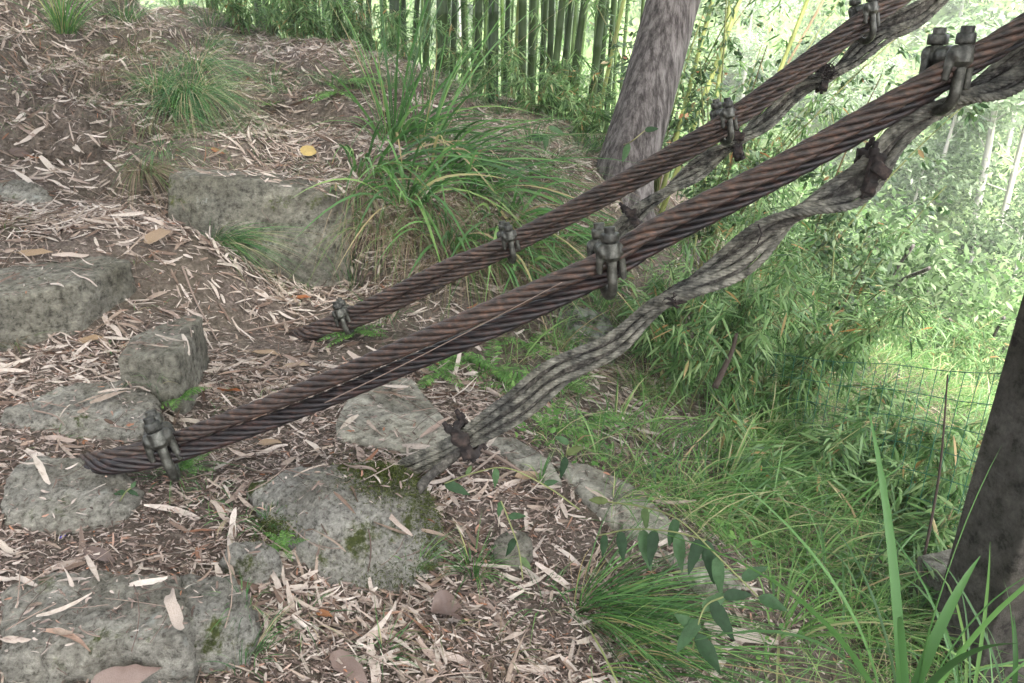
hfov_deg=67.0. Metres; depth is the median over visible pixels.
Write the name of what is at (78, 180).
dry leaf
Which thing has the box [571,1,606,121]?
bamboo
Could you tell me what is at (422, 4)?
bamboo
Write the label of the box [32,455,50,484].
dry leaf
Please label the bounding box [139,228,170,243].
dry leaf
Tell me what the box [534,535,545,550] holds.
dry leaf
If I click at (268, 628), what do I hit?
grass tuft
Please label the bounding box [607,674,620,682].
dry leaf
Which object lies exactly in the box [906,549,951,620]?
concrete footing
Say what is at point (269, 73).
grass tuft
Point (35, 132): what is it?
dry leaf
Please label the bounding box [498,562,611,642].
grass tuft
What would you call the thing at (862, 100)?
tree
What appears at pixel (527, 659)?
grass tuft
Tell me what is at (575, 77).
undergrowth plant
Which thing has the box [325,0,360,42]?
bamboo
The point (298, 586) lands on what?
dry leaf
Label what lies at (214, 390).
dry leaf
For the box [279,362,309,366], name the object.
dry leaf
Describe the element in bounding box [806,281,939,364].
bamboo shrub
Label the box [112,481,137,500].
seedling
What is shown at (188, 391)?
fern
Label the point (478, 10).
bamboo
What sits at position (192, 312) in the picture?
dry leaf
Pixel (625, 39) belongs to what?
bamboo
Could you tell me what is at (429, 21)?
bamboo
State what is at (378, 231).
dead grass
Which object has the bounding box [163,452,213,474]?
fern
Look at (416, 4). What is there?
bamboo
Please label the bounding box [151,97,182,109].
fern
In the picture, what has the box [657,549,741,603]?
kerb slab
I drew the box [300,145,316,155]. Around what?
dry leaf
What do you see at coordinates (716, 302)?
bamboo shrub
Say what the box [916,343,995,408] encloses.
bamboo shrub
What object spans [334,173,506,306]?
dead grass
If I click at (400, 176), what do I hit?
dead grass
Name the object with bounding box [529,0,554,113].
bamboo
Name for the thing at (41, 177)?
dry leaf
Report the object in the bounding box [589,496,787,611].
leafy vine
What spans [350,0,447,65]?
undergrowth plant
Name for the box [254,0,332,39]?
undergrowth plant
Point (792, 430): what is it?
grass tuft
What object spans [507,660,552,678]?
dry leaf
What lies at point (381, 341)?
dry leaf
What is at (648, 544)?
leafy vine
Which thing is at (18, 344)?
grass tuft
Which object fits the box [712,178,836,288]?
bush
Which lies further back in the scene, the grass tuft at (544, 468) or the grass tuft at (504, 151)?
the grass tuft at (504, 151)
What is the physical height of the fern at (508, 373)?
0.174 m
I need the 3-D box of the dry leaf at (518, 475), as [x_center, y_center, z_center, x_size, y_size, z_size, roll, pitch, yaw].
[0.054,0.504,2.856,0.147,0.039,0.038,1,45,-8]
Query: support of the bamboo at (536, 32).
on the ground at (348, 110)
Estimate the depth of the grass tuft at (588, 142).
6.57 m
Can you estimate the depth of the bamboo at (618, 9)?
11.72 m
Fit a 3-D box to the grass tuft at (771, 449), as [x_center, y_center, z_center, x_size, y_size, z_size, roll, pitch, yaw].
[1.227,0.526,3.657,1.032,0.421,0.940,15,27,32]
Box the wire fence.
[670,321,1000,530]
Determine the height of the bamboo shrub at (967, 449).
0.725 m
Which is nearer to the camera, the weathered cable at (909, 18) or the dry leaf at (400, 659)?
the dry leaf at (400, 659)
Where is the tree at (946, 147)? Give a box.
[842,71,1021,232]
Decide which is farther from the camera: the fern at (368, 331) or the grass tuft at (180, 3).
the grass tuft at (180, 3)
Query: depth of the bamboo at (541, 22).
10.97 m
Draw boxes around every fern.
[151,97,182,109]
[161,386,209,409]
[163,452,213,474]
[250,100,282,105]
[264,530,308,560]
[299,81,356,103]
[317,323,387,348]
[341,73,391,87]
[416,358,464,389]
[437,355,496,378]
[462,339,536,386]
[474,155,512,176]
[479,367,551,414]
[495,330,557,359]
[508,164,565,176]
[530,397,597,446]
[549,405,636,466]
[550,352,597,397]
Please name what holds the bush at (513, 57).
on the ground at (348, 110)
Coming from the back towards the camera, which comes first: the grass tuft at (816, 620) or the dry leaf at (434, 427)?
the dry leaf at (434, 427)
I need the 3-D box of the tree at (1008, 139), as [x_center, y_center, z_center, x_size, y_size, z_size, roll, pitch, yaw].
[25.718,-12.609,38.163,6.245,6.993,6.581,0,23,0]
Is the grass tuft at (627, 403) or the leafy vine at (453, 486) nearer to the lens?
the leafy vine at (453, 486)
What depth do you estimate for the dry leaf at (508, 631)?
2.42 m
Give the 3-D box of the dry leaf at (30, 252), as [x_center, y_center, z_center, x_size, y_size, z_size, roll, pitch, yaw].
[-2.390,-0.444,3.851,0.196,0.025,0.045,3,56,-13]
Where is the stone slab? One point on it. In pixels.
(172, 652)
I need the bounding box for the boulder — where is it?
[246,460,448,593]
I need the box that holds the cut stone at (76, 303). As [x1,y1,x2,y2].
[0,256,136,351]
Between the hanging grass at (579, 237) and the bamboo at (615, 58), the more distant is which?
the bamboo at (615, 58)
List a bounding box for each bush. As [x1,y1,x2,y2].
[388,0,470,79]
[459,3,562,96]
[561,4,619,130]
[578,1,719,177]
[600,84,788,236]
[662,44,786,215]
[691,66,855,219]
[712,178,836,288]
[729,184,986,334]
[763,180,1023,354]
[784,149,922,289]
[841,224,958,290]
[844,235,1022,361]
[896,244,1023,389]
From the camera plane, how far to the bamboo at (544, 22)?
8.38 m
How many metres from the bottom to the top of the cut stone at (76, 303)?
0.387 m
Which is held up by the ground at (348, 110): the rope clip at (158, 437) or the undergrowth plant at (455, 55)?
the undergrowth plant at (455, 55)
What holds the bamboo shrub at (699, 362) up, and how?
on the ground at (348, 110)
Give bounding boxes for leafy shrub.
[576,0,782,191]
[663,0,956,265]
[741,65,988,336]
[808,186,951,358]
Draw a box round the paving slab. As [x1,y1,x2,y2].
[336,378,449,454]
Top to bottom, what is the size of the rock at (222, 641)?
0.532 m
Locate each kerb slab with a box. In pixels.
[487,437,561,486]
[554,461,691,544]
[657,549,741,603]
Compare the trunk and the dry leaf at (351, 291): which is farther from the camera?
the dry leaf at (351, 291)
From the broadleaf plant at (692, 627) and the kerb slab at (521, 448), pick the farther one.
the kerb slab at (521, 448)
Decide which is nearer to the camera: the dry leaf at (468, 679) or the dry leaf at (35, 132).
the dry leaf at (468, 679)
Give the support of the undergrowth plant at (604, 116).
on the ground at (348, 110)
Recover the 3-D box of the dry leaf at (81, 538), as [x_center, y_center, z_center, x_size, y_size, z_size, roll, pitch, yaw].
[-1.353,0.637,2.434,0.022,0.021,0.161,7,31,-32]
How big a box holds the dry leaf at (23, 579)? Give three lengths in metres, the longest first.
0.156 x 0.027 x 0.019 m
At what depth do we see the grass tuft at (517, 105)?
7.28 m
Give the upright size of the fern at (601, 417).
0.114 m
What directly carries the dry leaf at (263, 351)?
on the ground at (348, 110)
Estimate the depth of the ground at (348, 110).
4.07 m
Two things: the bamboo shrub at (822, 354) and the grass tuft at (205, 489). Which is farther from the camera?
the bamboo shrub at (822, 354)
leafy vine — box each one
[444,466,579,509]
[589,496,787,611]
[596,528,716,584]
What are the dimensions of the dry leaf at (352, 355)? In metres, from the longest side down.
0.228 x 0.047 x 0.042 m
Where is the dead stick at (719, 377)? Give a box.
[712,333,737,388]
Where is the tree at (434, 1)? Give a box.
[408,0,460,36]
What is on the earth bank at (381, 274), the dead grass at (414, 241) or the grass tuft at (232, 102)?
the dead grass at (414, 241)
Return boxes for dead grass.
[281,181,455,314]
[289,157,445,293]
[327,154,476,210]
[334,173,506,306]
[343,197,519,302]
[395,233,574,363]
[407,188,604,301]
[422,231,595,345]
[475,164,602,255]
[476,213,647,354]
[521,164,657,233]
[552,217,661,333]
[569,201,672,293]
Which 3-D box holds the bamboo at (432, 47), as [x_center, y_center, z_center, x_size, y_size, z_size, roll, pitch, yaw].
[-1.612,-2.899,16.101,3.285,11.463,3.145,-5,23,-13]
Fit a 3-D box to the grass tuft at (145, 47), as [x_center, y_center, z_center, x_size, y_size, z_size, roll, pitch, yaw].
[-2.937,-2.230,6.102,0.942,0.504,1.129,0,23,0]
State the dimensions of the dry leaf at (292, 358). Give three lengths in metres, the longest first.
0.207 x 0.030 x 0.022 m
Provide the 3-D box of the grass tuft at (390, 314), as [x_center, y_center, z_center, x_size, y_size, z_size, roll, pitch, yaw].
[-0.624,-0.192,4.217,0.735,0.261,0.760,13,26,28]
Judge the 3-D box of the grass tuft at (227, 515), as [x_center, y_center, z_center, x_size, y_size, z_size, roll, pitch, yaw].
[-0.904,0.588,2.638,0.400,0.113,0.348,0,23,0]
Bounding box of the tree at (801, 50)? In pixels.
[769,16,876,134]
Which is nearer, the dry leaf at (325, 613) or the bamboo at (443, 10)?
the dry leaf at (325, 613)
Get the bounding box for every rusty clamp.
[442,409,487,462]
[619,202,642,227]
[725,128,745,161]
[815,65,833,93]
[854,137,892,198]
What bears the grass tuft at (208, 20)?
on the ground at (348, 110)
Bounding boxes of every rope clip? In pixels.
[141,409,182,481]
[332,297,353,337]
[496,220,520,263]
[586,222,626,299]
[709,97,737,145]
[848,0,879,44]
[919,26,976,115]
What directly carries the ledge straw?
on the ground at (348, 110)
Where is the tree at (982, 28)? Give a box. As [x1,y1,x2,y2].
[873,0,1023,236]
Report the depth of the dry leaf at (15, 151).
4.88 m
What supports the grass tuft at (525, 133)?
on the ground at (348, 110)
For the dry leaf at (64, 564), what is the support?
on the ground at (348, 110)
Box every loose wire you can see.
[757,224,761,243]
[819,52,841,73]
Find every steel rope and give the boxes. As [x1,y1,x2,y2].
[75,12,1023,460]
[83,38,1023,474]
[289,0,897,333]
[290,0,911,340]
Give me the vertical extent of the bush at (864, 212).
2.365 m
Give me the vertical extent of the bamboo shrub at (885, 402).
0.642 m
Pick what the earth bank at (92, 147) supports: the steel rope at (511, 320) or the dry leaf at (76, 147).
the dry leaf at (76, 147)
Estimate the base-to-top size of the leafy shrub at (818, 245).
2.261 m
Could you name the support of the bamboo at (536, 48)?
on the ground at (348, 110)
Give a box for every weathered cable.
[397,45,1023,474]
[613,0,948,238]
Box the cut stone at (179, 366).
[118,315,208,414]
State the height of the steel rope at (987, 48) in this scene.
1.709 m
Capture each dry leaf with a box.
[0,368,34,373]
[0,539,28,558]
[0,576,36,585]
[3,147,29,156]
[10,248,51,255]
[13,169,33,182]
[14,126,44,144]
[16,107,31,119]
[19,126,34,136]
[19,461,56,465]
[23,174,53,179]
[23,448,44,457]
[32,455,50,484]
[38,155,55,170]
[39,435,75,442]
[39,548,108,576]
[47,179,69,188]
[52,252,88,257]
[67,177,89,183]
[70,270,96,286]
[72,144,79,151]
[73,334,102,343]
[74,375,89,382]
[78,204,120,208]
[78,526,85,561]
[80,544,115,562]
[88,54,115,58]
[91,664,162,682]
[103,313,121,336]
[129,576,166,586]
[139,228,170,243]
[144,217,178,230]
[157,307,180,318]
[164,588,183,629]
[177,418,199,422]
[185,307,206,318]
[198,384,223,392]
[210,500,241,530]
[217,388,241,390]
[225,482,247,503]
[227,509,236,545]
[235,444,287,459]
[247,350,279,354]
[248,357,274,383]
[248,375,283,379]
[253,439,281,445]
[270,584,323,590]
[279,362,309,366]
[283,354,320,368]
[287,295,308,298]
[287,358,306,373]
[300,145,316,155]
[306,645,338,659]
[315,609,332,616]
[325,643,367,682]
[330,457,376,471]
[334,289,368,292]
[347,350,380,367]
[353,445,364,461]
[357,338,391,344]
[366,636,380,682]
[368,577,381,616]
[389,513,412,535]
[399,658,438,672]
[417,638,445,674]
[419,417,448,437]
[422,590,464,619]
[440,651,475,667]
[457,666,473,682]
[481,594,520,641]
[488,470,539,495]
[498,572,521,580]
[500,522,538,558]
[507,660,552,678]
[509,471,538,479]
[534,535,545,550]
[535,562,571,589]
[554,545,592,576]
[589,634,606,656]
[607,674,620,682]
[699,658,725,682]
[704,622,778,644]
[710,626,715,682]
[733,603,746,628]
[741,586,762,590]
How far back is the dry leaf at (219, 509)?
2.62 m
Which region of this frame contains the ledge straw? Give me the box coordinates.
[0,0,600,203]
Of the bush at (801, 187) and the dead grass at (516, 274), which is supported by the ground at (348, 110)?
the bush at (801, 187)
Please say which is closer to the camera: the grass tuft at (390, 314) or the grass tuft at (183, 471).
the grass tuft at (183, 471)
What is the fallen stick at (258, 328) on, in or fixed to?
on the ground at (348, 110)
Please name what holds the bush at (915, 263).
on the ground at (348, 110)
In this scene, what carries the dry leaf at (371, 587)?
on the ground at (348, 110)
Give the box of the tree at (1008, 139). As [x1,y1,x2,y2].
[998,9,1016,156]
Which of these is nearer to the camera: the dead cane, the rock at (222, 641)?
the rock at (222, 641)
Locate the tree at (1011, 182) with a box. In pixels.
[911,39,1023,231]
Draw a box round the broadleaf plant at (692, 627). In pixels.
[675,588,751,674]
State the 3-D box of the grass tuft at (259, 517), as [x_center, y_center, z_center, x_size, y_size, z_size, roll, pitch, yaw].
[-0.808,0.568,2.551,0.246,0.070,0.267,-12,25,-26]
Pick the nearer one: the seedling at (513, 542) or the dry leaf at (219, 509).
the seedling at (513, 542)
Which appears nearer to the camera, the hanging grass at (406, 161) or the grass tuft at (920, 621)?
the grass tuft at (920, 621)
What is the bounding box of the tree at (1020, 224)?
[932,197,1023,300]
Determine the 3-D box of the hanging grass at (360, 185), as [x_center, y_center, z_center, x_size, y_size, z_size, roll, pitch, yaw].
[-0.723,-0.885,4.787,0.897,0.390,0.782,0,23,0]
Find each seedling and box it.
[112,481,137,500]
[497,501,531,579]
[527,125,563,149]
[554,436,582,477]
[622,126,657,162]
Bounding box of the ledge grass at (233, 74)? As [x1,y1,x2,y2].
[0,0,603,186]
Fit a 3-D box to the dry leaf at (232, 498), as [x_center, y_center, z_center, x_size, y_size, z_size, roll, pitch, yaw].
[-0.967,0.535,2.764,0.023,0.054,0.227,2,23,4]
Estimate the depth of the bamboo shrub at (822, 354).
4.44 m
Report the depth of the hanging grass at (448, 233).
4.47 m
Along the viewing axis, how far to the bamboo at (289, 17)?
8.29 m
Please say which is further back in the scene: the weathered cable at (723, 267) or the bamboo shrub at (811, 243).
the bamboo shrub at (811, 243)
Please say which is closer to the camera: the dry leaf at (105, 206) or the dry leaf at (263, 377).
the dry leaf at (263, 377)
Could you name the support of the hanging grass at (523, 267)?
on the ground at (348, 110)
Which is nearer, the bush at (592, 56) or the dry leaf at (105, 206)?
the dry leaf at (105, 206)
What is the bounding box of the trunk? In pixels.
[925,294,1023,682]
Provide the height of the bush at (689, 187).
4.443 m
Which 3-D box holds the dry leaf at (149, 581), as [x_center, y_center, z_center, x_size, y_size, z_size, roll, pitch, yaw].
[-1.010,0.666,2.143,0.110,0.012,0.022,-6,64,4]
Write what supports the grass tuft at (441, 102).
on the ground at (348, 110)
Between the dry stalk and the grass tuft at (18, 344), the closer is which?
the dry stalk
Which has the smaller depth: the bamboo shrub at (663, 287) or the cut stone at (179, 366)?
the cut stone at (179, 366)
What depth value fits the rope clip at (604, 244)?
2.22 m
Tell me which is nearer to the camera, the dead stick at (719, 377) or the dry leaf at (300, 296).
the dead stick at (719, 377)
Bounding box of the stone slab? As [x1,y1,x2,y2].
[0,570,200,682]
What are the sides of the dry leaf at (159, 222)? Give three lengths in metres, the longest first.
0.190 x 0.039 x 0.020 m
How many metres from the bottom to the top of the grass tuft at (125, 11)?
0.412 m
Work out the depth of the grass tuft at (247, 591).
2.15 m
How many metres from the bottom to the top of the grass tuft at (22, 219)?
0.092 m
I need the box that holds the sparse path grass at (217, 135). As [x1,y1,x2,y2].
[0,1,564,412]
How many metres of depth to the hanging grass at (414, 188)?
4.68 m
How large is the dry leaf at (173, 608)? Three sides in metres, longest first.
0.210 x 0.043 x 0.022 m
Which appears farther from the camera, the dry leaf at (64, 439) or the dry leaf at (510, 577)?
the dry leaf at (64, 439)
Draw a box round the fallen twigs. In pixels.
[0,0,889,682]
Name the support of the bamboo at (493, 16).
on the ground at (348, 110)
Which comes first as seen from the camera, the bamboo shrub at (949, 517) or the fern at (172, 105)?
the bamboo shrub at (949, 517)
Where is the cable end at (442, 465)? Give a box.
[416,448,461,493]
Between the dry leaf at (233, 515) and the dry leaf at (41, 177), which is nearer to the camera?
the dry leaf at (233, 515)
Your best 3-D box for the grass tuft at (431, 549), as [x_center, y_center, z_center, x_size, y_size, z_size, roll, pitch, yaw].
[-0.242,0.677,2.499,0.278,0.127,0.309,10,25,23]
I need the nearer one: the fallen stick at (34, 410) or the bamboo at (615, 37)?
the fallen stick at (34, 410)
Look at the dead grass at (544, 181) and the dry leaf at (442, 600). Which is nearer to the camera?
the dry leaf at (442, 600)
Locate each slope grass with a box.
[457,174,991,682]
[477,204,1022,682]
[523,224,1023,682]
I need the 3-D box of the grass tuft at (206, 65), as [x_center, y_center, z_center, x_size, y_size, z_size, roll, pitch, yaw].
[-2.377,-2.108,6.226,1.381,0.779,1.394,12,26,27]
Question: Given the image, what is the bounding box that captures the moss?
[222,448,481,604]
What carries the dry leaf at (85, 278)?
on the cut stone at (76, 303)
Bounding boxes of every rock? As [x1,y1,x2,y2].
[0,179,52,206]
[0,380,164,442]
[0,456,144,535]
[180,574,262,673]
[219,541,282,584]
[493,529,532,570]
[555,302,615,365]
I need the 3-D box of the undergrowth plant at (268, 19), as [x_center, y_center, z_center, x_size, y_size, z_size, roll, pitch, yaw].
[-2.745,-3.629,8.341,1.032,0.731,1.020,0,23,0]
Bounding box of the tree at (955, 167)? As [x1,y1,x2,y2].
[867,144,1012,249]
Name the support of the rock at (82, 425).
on the ground at (348, 110)
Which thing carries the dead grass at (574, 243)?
on the earth bank at (381, 274)
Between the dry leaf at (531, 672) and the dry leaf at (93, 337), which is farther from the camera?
the dry leaf at (93, 337)
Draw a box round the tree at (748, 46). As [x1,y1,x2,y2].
[690,0,826,98]
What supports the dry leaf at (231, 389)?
on the ground at (348, 110)
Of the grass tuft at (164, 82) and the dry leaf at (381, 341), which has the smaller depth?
the dry leaf at (381, 341)
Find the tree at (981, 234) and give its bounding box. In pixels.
[893,211,1023,310]
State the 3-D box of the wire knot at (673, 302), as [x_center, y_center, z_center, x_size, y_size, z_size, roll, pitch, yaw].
[0.480,-0.119,2.289,0.074,0.052,0.041,9,24,21]
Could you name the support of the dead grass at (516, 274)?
on the earth bank at (381, 274)
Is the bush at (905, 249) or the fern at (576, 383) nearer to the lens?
the fern at (576, 383)
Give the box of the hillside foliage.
[139,0,1023,382]
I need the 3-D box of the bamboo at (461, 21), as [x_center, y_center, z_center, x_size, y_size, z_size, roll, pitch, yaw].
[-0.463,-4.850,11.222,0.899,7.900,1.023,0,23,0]
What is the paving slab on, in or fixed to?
on the ground at (348, 110)
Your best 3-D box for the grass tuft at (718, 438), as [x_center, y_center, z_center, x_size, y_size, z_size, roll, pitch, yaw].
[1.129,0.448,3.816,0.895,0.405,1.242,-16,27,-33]
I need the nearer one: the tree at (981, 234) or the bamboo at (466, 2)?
the bamboo at (466, 2)
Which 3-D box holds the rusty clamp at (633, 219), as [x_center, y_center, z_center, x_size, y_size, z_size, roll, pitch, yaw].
[0.605,-0.639,3.890,0.170,0.072,0.114,48,15,0]
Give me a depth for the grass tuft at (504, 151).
5.87 m
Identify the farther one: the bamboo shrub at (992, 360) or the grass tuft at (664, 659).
the bamboo shrub at (992, 360)
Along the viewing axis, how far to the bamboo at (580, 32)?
7.77 m
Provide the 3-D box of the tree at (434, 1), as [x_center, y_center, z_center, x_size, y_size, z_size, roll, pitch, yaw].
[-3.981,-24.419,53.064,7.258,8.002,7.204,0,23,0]
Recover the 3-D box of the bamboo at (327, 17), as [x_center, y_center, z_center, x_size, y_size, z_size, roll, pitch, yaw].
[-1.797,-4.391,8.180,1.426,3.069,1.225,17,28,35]
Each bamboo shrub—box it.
[558,245,743,369]
[612,283,816,411]
[637,246,742,358]
[642,206,821,395]
[663,48,860,265]
[680,185,860,395]
[681,392,878,529]
[691,198,923,362]
[695,292,903,441]
[761,272,931,425]
[771,279,946,382]
[775,399,977,521]
[799,371,980,508]
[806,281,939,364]
[828,502,956,611]
[855,447,968,553]
[872,295,1007,380]
[887,392,989,499]
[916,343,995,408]
[930,305,1008,400]
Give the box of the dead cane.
[923,375,948,554]
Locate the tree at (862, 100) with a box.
[808,51,918,139]
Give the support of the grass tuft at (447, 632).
on the ground at (348, 110)
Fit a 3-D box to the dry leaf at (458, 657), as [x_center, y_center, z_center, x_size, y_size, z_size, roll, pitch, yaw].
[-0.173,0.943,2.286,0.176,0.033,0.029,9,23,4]
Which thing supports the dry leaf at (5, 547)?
on the ground at (348, 110)
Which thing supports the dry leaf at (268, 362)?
on the ground at (348, 110)
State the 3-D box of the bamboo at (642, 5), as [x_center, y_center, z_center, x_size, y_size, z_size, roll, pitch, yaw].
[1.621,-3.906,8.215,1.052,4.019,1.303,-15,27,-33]
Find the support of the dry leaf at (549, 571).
on the ground at (348, 110)
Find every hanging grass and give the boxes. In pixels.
[291,138,537,287]
[329,159,444,210]
[331,116,562,247]
[354,69,600,220]
[372,194,578,293]
[414,194,629,330]
[416,116,658,229]
[432,149,692,317]
[451,172,665,309]
[495,235,671,338]
[496,200,680,275]
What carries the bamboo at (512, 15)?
on the ground at (348, 110)
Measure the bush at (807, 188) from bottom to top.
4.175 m
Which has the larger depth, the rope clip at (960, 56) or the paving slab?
the paving slab
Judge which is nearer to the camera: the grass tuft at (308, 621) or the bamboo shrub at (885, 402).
the grass tuft at (308, 621)
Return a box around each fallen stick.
[33,409,64,425]
[99,114,119,162]
[181,266,217,340]
[244,311,329,331]
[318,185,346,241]
[480,448,539,483]
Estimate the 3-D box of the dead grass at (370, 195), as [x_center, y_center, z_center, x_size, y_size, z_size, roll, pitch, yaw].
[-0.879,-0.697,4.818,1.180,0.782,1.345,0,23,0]
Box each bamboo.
[256,0,264,29]
[264,0,269,32]
[287,1,294,37]
[297,0,350,32]
[321,1,325,38]
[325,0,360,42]
[364,0,369,27]
[370,0,380,38]
[382,0,386,46]
[386,0,398,51]
[401,0,422,56]
[405,0,486,79]
[407,0,435,69]
[412,0,448,63]
[421,0,435,62]
[429,0,430,50]
[429,0,484,85]
[447,0,450,74]
[448,0,514,76]
[450,0,537,102]
[458,0,487,86]
[460,0,462,65]
[463,0,555,97]
[465,0,474,85]
[465,0,518,97]
[471,0,513,81]
[473,0,482,91]
[473,0,503,91]
[478,0,547,98]
[482,0,487,89]
[492,0,565,115]
[499,0,536,82]
[499,0,545,99]
[500,0,562,111]
[507,4,510,96]
[526,0,544,111]
[526,0,593,90]
[527,0,555,111]
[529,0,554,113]
[536,1,592,80]
[541,1,583,82]
[555,0,586,110]
[555,0,619,115]
[555,0,620,131]
[556,4,632,106]
[560,28,571,80]
[563,4,603,116]
[564,0,581,96]
[564,0,636,122]
[566,0,625,132]
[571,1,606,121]
[584,0,608,126]
[584,21,622,105]
[586,0,628,88]
[586,0,630,133]
[593,0,598,48]
[607,0,624,116]
[616,0,726,68]
[657,0,734,208]
[659,0,762,212]
[685,0,846,241]
[689,0,794,250]
[689,0,808,257]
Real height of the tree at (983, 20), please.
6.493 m
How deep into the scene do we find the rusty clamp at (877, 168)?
2.14 m
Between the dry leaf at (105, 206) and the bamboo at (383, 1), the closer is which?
the dry leaf at (105, 206)
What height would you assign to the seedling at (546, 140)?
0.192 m
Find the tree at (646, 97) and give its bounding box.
[596,0,700,221]
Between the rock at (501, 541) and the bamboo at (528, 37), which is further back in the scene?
the bamboo at (528, 37)
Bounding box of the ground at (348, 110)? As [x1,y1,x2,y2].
[0,0,1023,682]
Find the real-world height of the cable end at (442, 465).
0.177 m
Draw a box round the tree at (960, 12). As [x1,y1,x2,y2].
[957,0,964,24]
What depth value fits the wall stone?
4.71 m
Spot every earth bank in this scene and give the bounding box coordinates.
[16,79,105,161]
[108,70,176,147]
[252,45,422,135]
[352,184,558,323]
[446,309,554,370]
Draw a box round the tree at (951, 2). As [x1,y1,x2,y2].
[908,0,973,37]
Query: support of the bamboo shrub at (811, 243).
on the ground at (348, 110)
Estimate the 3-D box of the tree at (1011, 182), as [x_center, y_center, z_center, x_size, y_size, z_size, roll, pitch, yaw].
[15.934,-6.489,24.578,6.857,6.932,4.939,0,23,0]
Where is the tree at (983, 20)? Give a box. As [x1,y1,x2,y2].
[930,0,1023,116]
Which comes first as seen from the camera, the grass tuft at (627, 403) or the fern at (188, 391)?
the fern at (188, 391)
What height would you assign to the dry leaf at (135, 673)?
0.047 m
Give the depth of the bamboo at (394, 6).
7.70 m
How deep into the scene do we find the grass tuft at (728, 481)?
3.31 m
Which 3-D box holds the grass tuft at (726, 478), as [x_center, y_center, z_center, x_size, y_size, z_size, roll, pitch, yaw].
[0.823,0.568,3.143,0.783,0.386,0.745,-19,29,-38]
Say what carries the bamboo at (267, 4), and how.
on the ground at (348, 110)
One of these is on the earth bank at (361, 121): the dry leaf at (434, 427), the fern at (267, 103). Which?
the fern at (267, 103)
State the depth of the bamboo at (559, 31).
7.64 m
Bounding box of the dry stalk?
[324,282,561,402]
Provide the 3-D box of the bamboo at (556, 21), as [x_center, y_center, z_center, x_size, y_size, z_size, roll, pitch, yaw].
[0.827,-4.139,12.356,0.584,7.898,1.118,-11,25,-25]
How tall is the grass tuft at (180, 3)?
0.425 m
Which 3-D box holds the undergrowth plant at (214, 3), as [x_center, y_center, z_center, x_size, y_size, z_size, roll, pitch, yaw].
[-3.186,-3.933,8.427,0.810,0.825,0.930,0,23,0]
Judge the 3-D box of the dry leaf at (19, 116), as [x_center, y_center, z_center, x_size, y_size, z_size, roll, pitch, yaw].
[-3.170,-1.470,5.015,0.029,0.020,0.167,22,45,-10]
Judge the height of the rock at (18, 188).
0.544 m
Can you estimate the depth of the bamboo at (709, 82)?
6.90 m
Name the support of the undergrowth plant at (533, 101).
on the ground at (348, 110)
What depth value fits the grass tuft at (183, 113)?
5.61 m
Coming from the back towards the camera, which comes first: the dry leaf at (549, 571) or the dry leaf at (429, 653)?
the dry leaf at (549, 571)
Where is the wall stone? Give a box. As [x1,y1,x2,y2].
[168,167,354,286]
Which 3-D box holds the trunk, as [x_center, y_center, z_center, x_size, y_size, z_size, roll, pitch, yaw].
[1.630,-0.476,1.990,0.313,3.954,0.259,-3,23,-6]
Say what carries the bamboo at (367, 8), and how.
on the ground at (348, 110)
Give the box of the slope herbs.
[506,241,991,682]
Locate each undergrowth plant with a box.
[196,0,268,34]
[201,0,225,14]
[224,0,301,36]
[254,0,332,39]
[271,0,353,40]
[316,0,414,50]
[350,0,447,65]
[434,23,521,100]
[499,44,573,119]
[531,43,598,121]
[552,68,617,146]
[554,78,614,155]
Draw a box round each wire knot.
[662,292,686,308]
[818,62,842,84]
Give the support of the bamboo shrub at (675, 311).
on the ground at (348, 110)
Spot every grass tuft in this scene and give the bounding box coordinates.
[0,206,31,232]
[0,331,47,356]
[2,209,39,225]
[9,0,127,33]
[16,424,88,455]
[64,56,165,95]
[83,52,220,114]
[83,86,260,163]
[86,25,179,87]
[87,0,178,28]
[91,151,217,220]
[100,101,230,159]
[108,126,228,194]
[115,244,164,269]
[121,373,174,394]
[122,54,294,163]
[130,449,258,501]
[138,0,264,29]
[138,28,291,125]
[141,0,215,12]
[164,464,253,514]
[176,86,273,126]
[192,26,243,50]
[194,601,325,682]
[199,220,333,296]
[201,482,264,542]
[204,570,275,640]
[232,58,304,86]
[233,497,302,542]
[250,75,319,94]
[257,584,359,661]
[273,264,297,293]
[279,63,368,90]
[292,86,382,143]
[292,218,409,289]
[300,0,515,141]
[307,68,387,91]
[322,27,430,67]
[322,53,440,99]
[331,271,427,339]
[332,598,438,681]
[345,605,440,660]
[378,0,606,147]
[395,526,468,581]
[401,54,492,95]
[401,602,486,661]
[407,118,502,143]
[421,513,536,611]
[424,61,527,115]
[440,610,548,681]
[444,124,547,174]
[461,81,551,117]
[479,104,607,158]
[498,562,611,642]
[510,134,611,179]
[521,447,568,481]
[545,486,880,682]
[549,122,605,154]
[561,371,709,449]
[569,401,1023,682]
[572,523,891,682]
[592,470,706,530]
[606,373,780,479]
[635,407,859,582]
[638,421,826,538]
[647,371,835,503]
[664,371,881,533]
[713,373,890,447]
[714,437,931,621]
[725,543,952,682]
[756,490,934,630]
[799,423,947,552]
[803,558,1008,682]
[854,517,1023,682]
[905,556,1017,682]
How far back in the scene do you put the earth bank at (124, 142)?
5.63 m
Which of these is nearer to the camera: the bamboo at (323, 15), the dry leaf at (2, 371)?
the dry leaf at (2, 371)
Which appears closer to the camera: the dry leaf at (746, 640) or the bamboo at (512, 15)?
the dry leaf at (746, 640)
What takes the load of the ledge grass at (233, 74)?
on the ground at (348, 110)
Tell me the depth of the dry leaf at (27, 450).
2.81 m

